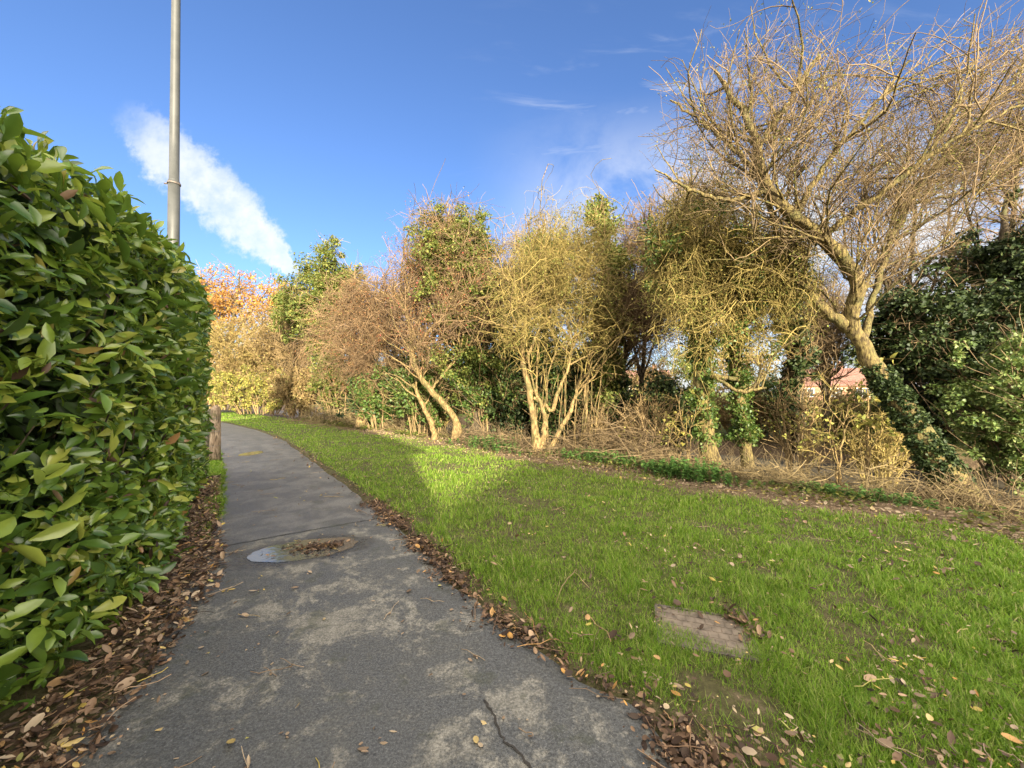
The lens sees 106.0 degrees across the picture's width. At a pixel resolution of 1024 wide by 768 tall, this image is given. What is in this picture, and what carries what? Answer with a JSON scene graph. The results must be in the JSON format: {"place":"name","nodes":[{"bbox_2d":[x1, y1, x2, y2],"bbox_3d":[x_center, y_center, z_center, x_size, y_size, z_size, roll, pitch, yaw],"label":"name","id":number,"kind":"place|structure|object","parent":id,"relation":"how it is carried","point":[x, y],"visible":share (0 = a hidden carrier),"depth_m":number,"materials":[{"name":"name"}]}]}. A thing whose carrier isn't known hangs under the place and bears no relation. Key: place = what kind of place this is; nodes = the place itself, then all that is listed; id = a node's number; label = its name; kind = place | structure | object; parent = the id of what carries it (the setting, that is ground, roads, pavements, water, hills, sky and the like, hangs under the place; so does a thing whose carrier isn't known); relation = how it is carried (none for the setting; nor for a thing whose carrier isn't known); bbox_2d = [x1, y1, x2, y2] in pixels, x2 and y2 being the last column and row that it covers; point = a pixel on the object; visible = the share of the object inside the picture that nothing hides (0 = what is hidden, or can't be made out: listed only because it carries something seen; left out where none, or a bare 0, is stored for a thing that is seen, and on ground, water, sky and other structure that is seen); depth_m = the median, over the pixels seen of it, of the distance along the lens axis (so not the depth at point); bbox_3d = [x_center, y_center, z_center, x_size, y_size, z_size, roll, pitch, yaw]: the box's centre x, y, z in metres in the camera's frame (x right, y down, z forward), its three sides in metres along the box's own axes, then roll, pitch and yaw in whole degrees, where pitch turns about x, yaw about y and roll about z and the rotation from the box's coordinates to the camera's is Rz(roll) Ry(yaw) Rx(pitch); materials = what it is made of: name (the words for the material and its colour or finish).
{"place":"outdoors","nodes":[
{"label":"outdoors","id":0,"kind":"place"},
{"bbox_2d":[0,392,1023,767],"bbox_3d":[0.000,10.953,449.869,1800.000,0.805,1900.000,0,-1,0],"label":"ground","id":1,"kind":"structure","parent":0,"point":[708,682],"depth_m":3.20,"materials":[{"name":"green plant"}]},
{"bbox_2d":[0,106,216,712],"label":"laurel hedge","id":2,"kind":"object","parent":1,"relation":"on","point":[107,315],"visible":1,"depth_m":2.23,"materials":[{"name":"green plant"}]},
{"bbox_2d":[0,474,228,767],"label":"fallen leaves","id":3,"kind":"object","parent":1,"relation":"on","point":[62,710],"visible":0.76,"depth_m":2.22,"materials":[{"name":"brown plant"}]},
{"bbox_2d":[164,0,180,247],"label":"lamp post","id":4,"kind":"object","parent":1,"relation":"on","point":[173,208],"visible":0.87,"depth_m":9.23,"materials":[{"name":"grey metal"}]},
{"bbox_2d":[205,405,221,460],"bbox_3d":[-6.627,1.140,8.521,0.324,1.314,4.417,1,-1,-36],"label":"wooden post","id":5,"kind":"object","parent":1,"relation":"on","point":[213,441],"visible":0.62,"depth_m":8.85,"materials":[{"name":"brown wood"}]},
{"bbox_2d":[204,358,242,409],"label":"tan shrub","id":6,"kind":"object","parent":1,"relation":"on","point":[212,404],"visible":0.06,"depth_m":27.67,"materials":[{"name":"beige plant"}]},
{"bbox_2d":[207,320,241,367],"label":"bare tree","id":7,"kind":"object","parent":1,"relation":"on","point":[213,359],"visible":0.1,"depth_m":30.43,"materials":[{"name":"yellow plant"}]},
{"bbox_2d":[208,304,268,402],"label":"bush","id":8,"kind":"object","parent":1,"relation":"on","point":[237,355],"visible":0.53,"depth_m":28.21,"materials":[{"name":"yellow plant"}]},
{"bbox_2d":[194,254,290,353],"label":"oak tree","id":9,"kind":"object","parent":1,"relation":"on","point":[224,302],"visible":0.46,"depth_m":37.86,"materials":[{"name":"orange plant"}]},
{"bbox_2d":[206,358,290,414],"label":"yellow shrub","id":10,"kind":"object","parent":1,"relation":"on","point":[230,381],"visible":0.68,"depth_m":24.33,"materials":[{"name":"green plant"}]},
{"bbox_2d":[239,301,317,383],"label":"bush","id":11,"kind":"object","parent":1,"relation":"on","point":[265,351],"visible":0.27,"depth_m":24.92,"materials":[{"name":"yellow plant"}]},
{"bbox_2d":[266,309,317,417],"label":"bare tree","id":12,"kind":"object","parent":1,"relation":"on","point":[290,357],"visible":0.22,"depth_m":23.69,"materials":[{"name":"brown plant"}]},
{"bbox_2d":[262,355,322,416],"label":"tan shrub","id":13,"kind":"object","parent":1,"relation":"on","point":[295,393],"visible":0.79,"depth_m":21.95,"materials":[{"name":"beige plant"}]},
{"bbox_2d":[266,234,376,395],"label":"ivy clad tree","id":14,"kind":"object","parent":1,"relation":"on","point":[288,305],"visible":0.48,"depth_m":21.24,"materials":[{"name":"green plant"}]},
{"bbox_2d":[280,397,370,429],"bbox_3d":[-9.128,1.457,19.036,3.207,1.635,8.235,1,-2,-42],"label":"brush pile","id":15,"kind":"object","parent":1,"relation":"on","point":[320,417],"visible":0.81,"depth_m":18.65,"materials":[{"name":"brown plant"}]},
{"bbox_2d":[317,360,356,420],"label":"ivy bush","id":16,"kind":"object","parent":1,"relation":"on","point":[342,408],"visible":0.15,"depth_m":19.87,"materials":[{"name":"green plant"}]},
{"bbox_2d":[301,349,379,421],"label":"green shrub","id":17,"kind":"object","parent":1,"relation":"on","point":[316,385],"visible":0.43,"depth_m":19.52,"materials":[{"name":"green plant"}]},
{"bbox_2d":[285,238,432,426],"bbox_3d":[-5.602,-1.955,16.402,6.650,8.295,5.140,-1,-1,31],"label":"hawthorn tree","id":18,"kind":"object","parent":1,"relation":"on","point":[360,313],"visible":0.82,"depth_m":15.77,"materials":[{"name":"brown plant"}]},
{"bbox_2d":[48,420,675,767],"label":"footpath","id":19,"kind":"structure","parent":1,"relation":"on","point":[358,677],"depth_m":2.19,"materials":[{"name":"grey asphalt"}]},
{"bbox_2d":[238,451,262,455],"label":"puddle","id":20,"kind":"object","parent":19,"relation":"on","point":[251,453],"visible":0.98,"depth_m":9.95,"materials":[{"name":"grey liquid"}]},
{"bbox_2d":[247,537,357,562],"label":"puddle","id":21,"kind":"object","parent":19,"relation":"on","point":[280,553],"visible":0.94,"depth_m":3.84,"materials":[{"name":"grey liquid"}]},
{"bbox_2d":[262,539,349,556],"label":"floating leaves","id":22,"kind":"object","parent":21,"relation":"in","point":[316,544],"visible":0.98,"depth_m":3.91,"materials":[{"name":"brown plant"}]},
{"bbox_2d":[82,442,673,767],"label":"scattered leaves","id":23,"kind":"object","parent":19,"relation":"on","point":[363,749],"visible":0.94,"depth_m":2.17,"materials":[{"name":"brown plant"}]},
{"bbox_2d":[484,699,531,767],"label":"path crack","id":24,"kind":"object","parent":19,"relation":"on","point":[507,743],"visible":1,"depth_m":1.76,"materials":[{"name":"black asphalt"}]},
{"bbox_2d":[272,435,752,767],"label":"fallen leaves","id":25,"kind":"object","parent":19,"relation":"on","point":[680,742],"visible":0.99,"depth_m":2.28,"materials":[{"name":"brown plant"}]},
{"bbox_2d":[339,360,409,429],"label":"green shrub","id":26,"kind":"object","parent":1,"relation":"on","point":[368,399],"visible":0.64,"depth_m":15.72,"materials":[{"name":"green plant"}]},
{"bbox_2d":[352,355,420,426],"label":"ivy bush","id":27,"kind":"object","parent":1,"relation":"on","point":[392,373],"visible":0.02,"depth_m":17.35,"materials":[{"name":"green plant"}]},
{"bbox_2d":[373,403,451,437],"bbox_3d":[-3.706,1.536,15.051,4.831,1.694,2.528,-1,-1,37],"label":"brush pile","id":28,"kind":"object","parent":1,"relation":"on","point":[402,420],"visible":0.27,"depth_m":14.93,"materials":[{"name":"brown plant"}]},
{"bbox_2d":[377,334,470,436],"bbox_3d":[-3.078,-0.092,13.872,3.733,4.241,2.928,0,-1,0],"label":"green shrub","id":29,"kind":"object","parent":1,"relation":"on","point":[436,410],"visible":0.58,"depth_m":13.56,"materials":[{"name":"green plant"}]},
{"bbox_2d":[391,184,461,355],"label":"bare tree","id":30,"kind":"object","parent":1,"relation":"on","point":[446,203],"visible":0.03,"depth_m":14.12,"materials":[{"name":"brown plant"}]},
{"bbox_2d":[410,370,460,431],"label":"twiggy shrub","id":31,"kind":"object","parent":1,"relation":"on","point":[449,420],"visible":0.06,"depth_m":14.85,"materials":[{"name":"beige plant"}]},
{"bbox_2d":[356,158,518,440],"bbox_3d":[-1.896,-2.184,12.447,5.352,8.420,4.269,0,-1,0],"label":"hawthorn tree","id":32,"kind":"object","parent":1,"relation":"on","point":[406,302],"visible":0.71,"depth_m":11.98,"materials":[{"name":"brown plant"}]},
{"bbox_2d":[449,353,470,413],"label":"scrub bush","id":33,"kind":"object","parent":1,"relation":"on","point":[461,412],"visible":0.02,"depth_m":25.67,"materials":[{"name":"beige plant"}]},
{"bbox_2d":[402,194,519,439],"bbox_3d":[-1.496,-2.253,12.583,4.241,8.269,3.611,0,-1,0],"label":"ivy clad tree","id":34,"kind":"object","parent":1,"relation":"on","point":[434,276],"visible":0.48,"depth_m":12.06,"materials":[{"name":"green plant"}]},
{"bbox_2d":[434,304,538,442],"bbox_3d":[-0.615,-0.452,12.790,4.422,4.934,3.622,0,-1,0],"label":"green shrub","id":35,"kind":"object","parent":1,"relation":"on","point":[467,393],"visible":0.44,"depth_m":12.39,"materials":[{"name":"green plant"}]},
{"bbox_2d":[448,434,540,457],"bbox_3d":[-0.518,1.590,10.388,0.916,0.423,3.374,1,-2,-44],"label":"nettle patch","id":36,"kind":"object","parent":1,"relation":"on","point":[487,442],"visible":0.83,"depth_m":10.41,"materials":[{"name":"green plant"}]},
{"bbox_2d":[460,318,541,445],"bbox_3d":[0.088,-0.064,12.607,3.452,4.333,2.492,0,-1,0],"label":"ivy bush","id":37,"kind":"object","parent":1,"relation":"on","point":[518,412],"visible":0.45,"depth_m":12.25,"materials":[{"name":"green plant"}]},
{"bbox_2d":[444,416,568,460],"bbox_3d":[-0.319,1.451,10.685,2.029,1.301,4.754,1,-2,-43],"label":"brush pile","id":38,"kind":"object","parent":1,"relation":"on","point":[500,440],"visible":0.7,"depth_m":10.18,"materials":[{"name":"brown plant"}]},
{"bbox_2d":[482,196,565,442],"bbox_3d":[0.445,-1.897,12.393,3.102,7.644,3.080,0,-1,0],"label":"bare tree","id":39,"kind":"object","parent":1,"relation":"on","point":[511,264],"visible":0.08,"depth_m":12.15,"materials":[{"name":"brown plant"}]},
{"bbox_2d":[505,228,577,441],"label":"ivy clad tree","id":40,"kind":"object","parent":1,"relation":"on","point":[553,377],"visible":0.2,"depth_m":11.15,"materials":[{"name":"green plant"}]},
{"bbox_2d":[517,341,597,449],"bbox_3d":[1.538,0.313,11.467,2.961,3.612,2.290,0,-1,0],"label":"bush","id":41,"kind":"object","parent":1,"relation":"on","point":[554,424],"visible":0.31,"depth_m":11.05,"materials":[{"name":"brown plant"}]},
{"bbox_2d":[470,158,647,455],"bbox_3d":[1.167,-1.638,9.560,4.358,7.262,3.993,0,-1,0],"label":"multi stemmed tree","id":42,"kind":"object","parent":1,"relation":"on","point":[579,265],"visible":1,"depth_m":9.40,"materials":[{"name":"yellow plant"}]},
{"bbox_2d":[556,569,576,602],"bbox_3d":[0.443,1.604,3.108,0.024,0.070,0.524,-1,-1,28],"label":"fallen stick","id":43,"kind":"object","parent":1,"relation":"on","point":[564,583],"visible":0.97,"depth_m":3.06,"materials":[{"name":"brown wood"}]},
{"bbox_2d":[527,446,667,471],"bbox_3d":[1.972,1.631,8.628,0.920,0.394,4.200,1,-2,-45],"label":"nettle patch","id":44,"kind":"object","parent":1,"relation":"on","point":[589,456],"visible":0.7,"depth_m":8.51,"materials":[{"name":"green plant"}]},
{"bbox_2d":[553,391,644,448],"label":"twiggy shrub","id":45,"kind":"object","parent":1,"relation":"on","point":[600,417],"visible":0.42,"depth_m":10.14,"materials":[{"name":"beige plant"}]},
{"bbox_2d":[578,335,638,387],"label":"scrub bush","id":46,"kind":"object","parent":1,"relation":"on","point":[621,356],"visible":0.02,"depth_m":18.36,"materials":[{"name":"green plant"}]},
{"bbox_2d":[571,179,646,436],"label":"ivy clad tree","id":47,"kind":"object","parent":1,"relation":"on","point":[608,393],"visible":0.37,"depth_m":10.54,"materials":[{"name":"green plant"}]},
{"bbox_2d":[571,363,649,456],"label":"bush","id":48,"kind":"object","parent":1,"relation":"on","point":[628,383],"visible":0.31,"depth_m":10.62,"materials":[{"name":"brown plant"}]},
{"bbox_2d":[530,397,727,477],"bbox_3d":[2.398,1.306,8.883,2.958,2.248,5.234,1,-2,-43],"label":"brush pile","id":49,"kind":"object","parent":1,"relation":"on","point":[625,446],"visible":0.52,"depth_m":8.72,"materials":[{"name":"brown plant"}]},
{"bbox_2d":[588,179,687,389],"bbox_3d":[3.476,-2.201,10.935,3.347,7.165,3.023,0,-1,0],"label":"bare tree","id":50,"kind":"object","parent":1,"relation":"on","point":[639,318],"visible":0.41,"depth_m":10.57,"materials":[{"name":"brown plant"}]},
{"bbox_2d":[615,180,677,445],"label":"bare tree","id":51,"kind":"object","parent":1,"relation":"on","point":[643,368],"visible":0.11,"depth_m":11.13,"materials":[{"name":"brown plant"}]},
{"bbox_2d":[608,389,687,457],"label":"twiggy shrub","id":52,"kind":"object","parent":1,"relation":"on","point":[661,415],"visible":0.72,"depth_m":9.30,"materials":[{"name":"brown plant"}]},
{"bbox_2d":[298,439,1023,767],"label":"lawn leaves","id":53,"kind":"object","parent":1,"relation":"on","point":[896,756],"visible":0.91,"depth_m":2.01,"materials":[{"name":"brown plant"}]},
{"bbox_2d":[301,416,1023,533],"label":"ground ivy","id":54,"kind":"object","parent":1,"relation":"on","point":[987,520],"visible":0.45,"depth_m":5.81,"materials":[{"name":"green plant"}]},
{"bbox_2d":[321,410,1023,526],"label":"undergrowth","id":55,"kind":"object","parent":1,"relation":"on","point":[988,509],"visible":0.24,"depth_m":6.81,"materials":[{"name":"brown plant"}]},
{"bbox_2d":[627,122,746,349],"bbox_3d":[4.697,-2.709,9.981,3.518,8.325,3.107,0,-1,0],"label":"bare tree","id":56,"kind":"object","parent":1,"relation":"on","point":[685,178],"visible":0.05,"depth_m":9.94,"materials":[{"name":"brown plant"}]},
{"bbox_2d":[351,428,1023,550],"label":"dry leaves","id":57,"kind":"object","parent":1,"relation":"on","point":[721,485],"visible":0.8,"depth_m":5.90,"materials":[{"name":"brown plant"}]},
{"bbox_2d":[656,378,719,462],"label":"sapling","id":58,"kind":"object","parent":1,"relation":"on","point":[683,432],"visible":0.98,"depth_m":7.89,"materials":[{"name":"yellow plant"}]},
{"bbox_2d":[658,342,725,390],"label":"distant tree","id":59,"kind":"object","parent":1,"relation":"on","point":[686,367],"visible":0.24,"depth_m":84.38,"materials":[{"name":"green plant"}]},
{"bbox_2d":[634,456,764,487],"bbox_3d":[3.251,1.522,6.891,0.816,0.418,2.166,1,-2,-44],"label":"nettle patch","id":60,"kind":"object","parent":1,"relation":"on","point":[687,471],"visible":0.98,"depth_m":6.89,"materials":[{"name":"green plant"}]},
{"bbox_2d":[683,383,722,428],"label":"scrub bush","id":61,"kind":"object","parent":1,"relation":"on","point":[691,384],"visible":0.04,"depth_m":14.96,"materials":[{"name":"green plant"}]},
{"bbox_2d":[654,603,762,663],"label":"paving slab","id":62,"kind":"structure","parent":1,"relation":"on","point":[724,631],"depth_m":2.54,"materials":[{"name":"concrete"}]},
{"bbox_2d":[625,158,862,468],"bbox_3d":[4.113,-1.230,7.705,4.054,6.014,3.775,0,-1,0],"label":"golden tree","id":63,"kind":"object","parent":1,"relation":"on","point":[705,294],"visible":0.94,"depth_m":7.24,"materials":[{"name":"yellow plant"}]},
{"bbox_2d":[710,344,779,388],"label":"distant tree","id":64,"kind":"object","parent":1,"relation":"on","point":[721,367],"visible":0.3,"depth_m":76.76,"materials":[{"name":"brown plant"}]},
{"bbox_2d":[711,376,782,437],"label":"scrub bush","id":65,"kind":"object","parent":1,"relation":"on","point":[725,417],"visible":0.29,"depth_m":13.04,"materials":[{"name":"green plant"}]},
{"bbox_2d":[709,596,793,656],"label":"caught leaves","id":66,"kind":"object","parent":1,"relation":"on","point":[734,614],"visible":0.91,"depth_m":2.60,"materials":[{"name":"brown plant"}]},
{"bbox_2d":[647,437,863,498],"bbox_3d":[4.119,1.687,7.211,3.584,1.288,2.196,-1,-1,37],"label":"brush pile","id":67,"kind":"object","parent":1,"relation":"on","point":[733,469],"visible":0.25,"depth_m":6.76,"materials":[{"name":"brown plant"}]},
{"bbox_2d":[725,366,833,440],"bbox_3d":[8.645,0.605,12.711,2.875,2.531,2.665,0,-1,0],"label":"scrub bush","id":68,"kind":"object","parent":1,"relation":"on","point":[769,387],"visible":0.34,"depth_m":12.33,"materials":[{"name":"green plant"}]},
{"bbox_2d":[758,227,822,453],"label":"ivy clad tree","id":69,"kind":"object","parent":1,"relation":"on","point":[796,366],"visible":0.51,"depth_m":8.06,"materials":[{"name":"green plant"}]},
{"bbox_2d":[749,376,854,473],"bbox_3d":[5.911,0.840,7.854,1.384,2.041,1.870,1,-2,-44],"label":"twiggy shrub","id":70,"kind":"object","parent":1,"relation":"on","point":[788,439],"visible":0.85,"depth_m":7.85,"materials":[{"name":"brown plant"}]},
{"bbox_2d":[780,366,870,399],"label":"house","id":71,"kind":"structure","parent":1,"relation":"on","point":[856,377],"depth_m":57.11,"materials":[{"name":"brick"}]},
{"bbox_2d":[784,383,876,438],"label":"scrub bush","id":72,"kind":"object","parent":1,"relation":"on","point":[840,396],"visible":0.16,"depth_m":12.28,"materials":[{"name":"beige plant"}]},
{"bbox_2d":[800,257,874,446],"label":"bare tree","id":73,"kind":"object","parent":1,"relation":"on","point":[832,341],"visible":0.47,"depth_m":9.34,"materials":[{"name":"brown plant"}]},
{"bbox_2d":[797,367,880,490],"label":"sapling","id":74,"kind":"object","parent":1,"relation":"on","point":[838,465],"visible":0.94,"depth_m":6.59,"materials":[{"name":"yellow plant"}]},
{"bbox_2d":[819,379,898,449],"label":"scrub bush","id":75,"kind":"object","parent":1,"relation":"on","point":[874,409],"visible":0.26,"depth_m":11.07,"materials":[{"name":"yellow plant"}]},
{"bbox_2d":[826,352,904,482],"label":"sapling","id":76,"kind":"object","parent":1,"relation":"on","point":[864,417],"visible":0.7,"depth_m":6.73,"materials":[{"name":"yellow plant"}]},
{"bbox_2d":[822,408,916,489],"bbox_3d":[7.022,1.227,7.498,1.511,1.557,1.351,1,-1,-28],"label":"twiggy shrub","id":77,"kind":"object","parent":1,"relation":"on","point":[882,449],"visible":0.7,"depth_m":7.32,"materials":[{"name":"beige plant"}]},
{"bbox_2d":[846,337,893,371],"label":"distant tree","id":78,"kind":"object","parent":1,"relation":"on","point":[855,356],"depth_m":70.22,"materials":[{"name":"brown plant"}]},
{"bbox_2d":[750,479,992,519],"bbox_3d":[5.171,1.724,5.868,0.988,0.466,2.760,1,-2,-41],"label":"nettle patch","id":79,"kind":"object","parent":1,"relation":"on","point":[885,497],"visible":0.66,"depth_m":5.60,"materials":[{"name":"green plant"}]},
{"bbox_2d":[741,440,1020,520],"bbox_3d":[5.811,1.636,6.384,2.235,1.532,3.784,1,-2,-43],"label":"brush pile","id":80,"kind":"object","parent":1,"relation":"on","point":[877,485],"visible":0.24,"depth_m":6.06,"materials":[{"name":"brown plant"}]},
{"bbox_2d":[870,374,970,466],"bbox_3d":[9.974,0.588,9.432,2.542,3.226,1.914,0,-1,0],"label":"ivy bush","id":81,"kind":"object","parent":1,"relation":"on","point":[931,398],"visible":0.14,"depth_m":9.04,"materials":[{"name":"green plant"}]},
{"bbox_2d":[827,107,1022,385],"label":"bare tree","id":82,"kind":"object","parent":1,"relation":"on","point":[909,280],"visible":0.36,"depth_m":9.31,"materials":[{"name":"brown plant"}]},
{"bbox_2d":[834,182,1023,479],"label":"ivy clad tree","id":83,"kind":"object","parent":1,"relation":"on","point":[910,330],"visible":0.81,"depth_m":8.02,"materials":[{"name":"green plant"}]},
{"bbox_2d":[846,462,1023,522],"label":"brush pile","id":84,"kind":"object","parent":1,"relation":"on","point":[1013,510],"visible":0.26,"depth_m":5.38,"materials":[{"name":"brown plant"}]},
{"bbox_2d":[940,235,980,295],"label":"ivy clad tree","id":85,"kind":"object","parent":1,"relation":"on","point":[959,261],"visible":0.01,"depth_m":12.49,"materials":[{"name":"green plant"}]},
{"bbox_2d":[911,302,1023,496],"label":"glossy shrub","id":86,"kind":"object","parent":1,"relation":"on","point":[992,413],"visible":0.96,"depth_m":7.04,"materials":[{"name":"green plant"}]},
{"bbox_2d":[916,30,1023,291],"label":"bare tree","id":87,"kind":"object","parent":1,"relation":"on","point":[997,221],"visible":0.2,"depth_m":9.00,"materials":[{"name":"brown plant"}]},
{"bbox_2d":[0,0,1023,391],"label":"sky","id":88,"kind":"structure","parent":0,"point":[301,120],"materials":[{"name":"blue"}]},
{"bbox_2d":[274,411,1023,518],"bbox_3d":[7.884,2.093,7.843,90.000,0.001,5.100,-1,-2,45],"label":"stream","id":89,"kind":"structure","parent":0,"point":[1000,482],"depth_m":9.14,"materials":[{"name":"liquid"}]},
{"bbox_2d":[627,349,692,408],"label":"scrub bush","id":90,"kind":"object","parent":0,"point":[665,373],"visible":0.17,"depth_m":14.91,"materials":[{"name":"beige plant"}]},
{"bbox_2d":[635,366,697,459],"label":"bush","id":91,"kind":"object","parent":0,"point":[667,387],"visible":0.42,"depth_m":10.07,"materials":[{"name":"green plant"}]},
{"bbox_2d":[638,0,1023,505],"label":"leaning tree","id":92,"kind":"object","parent":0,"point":[929,448],"visible":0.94,"depth_m":5.84,"materials":[{"name":"brown plant"}]}
]}

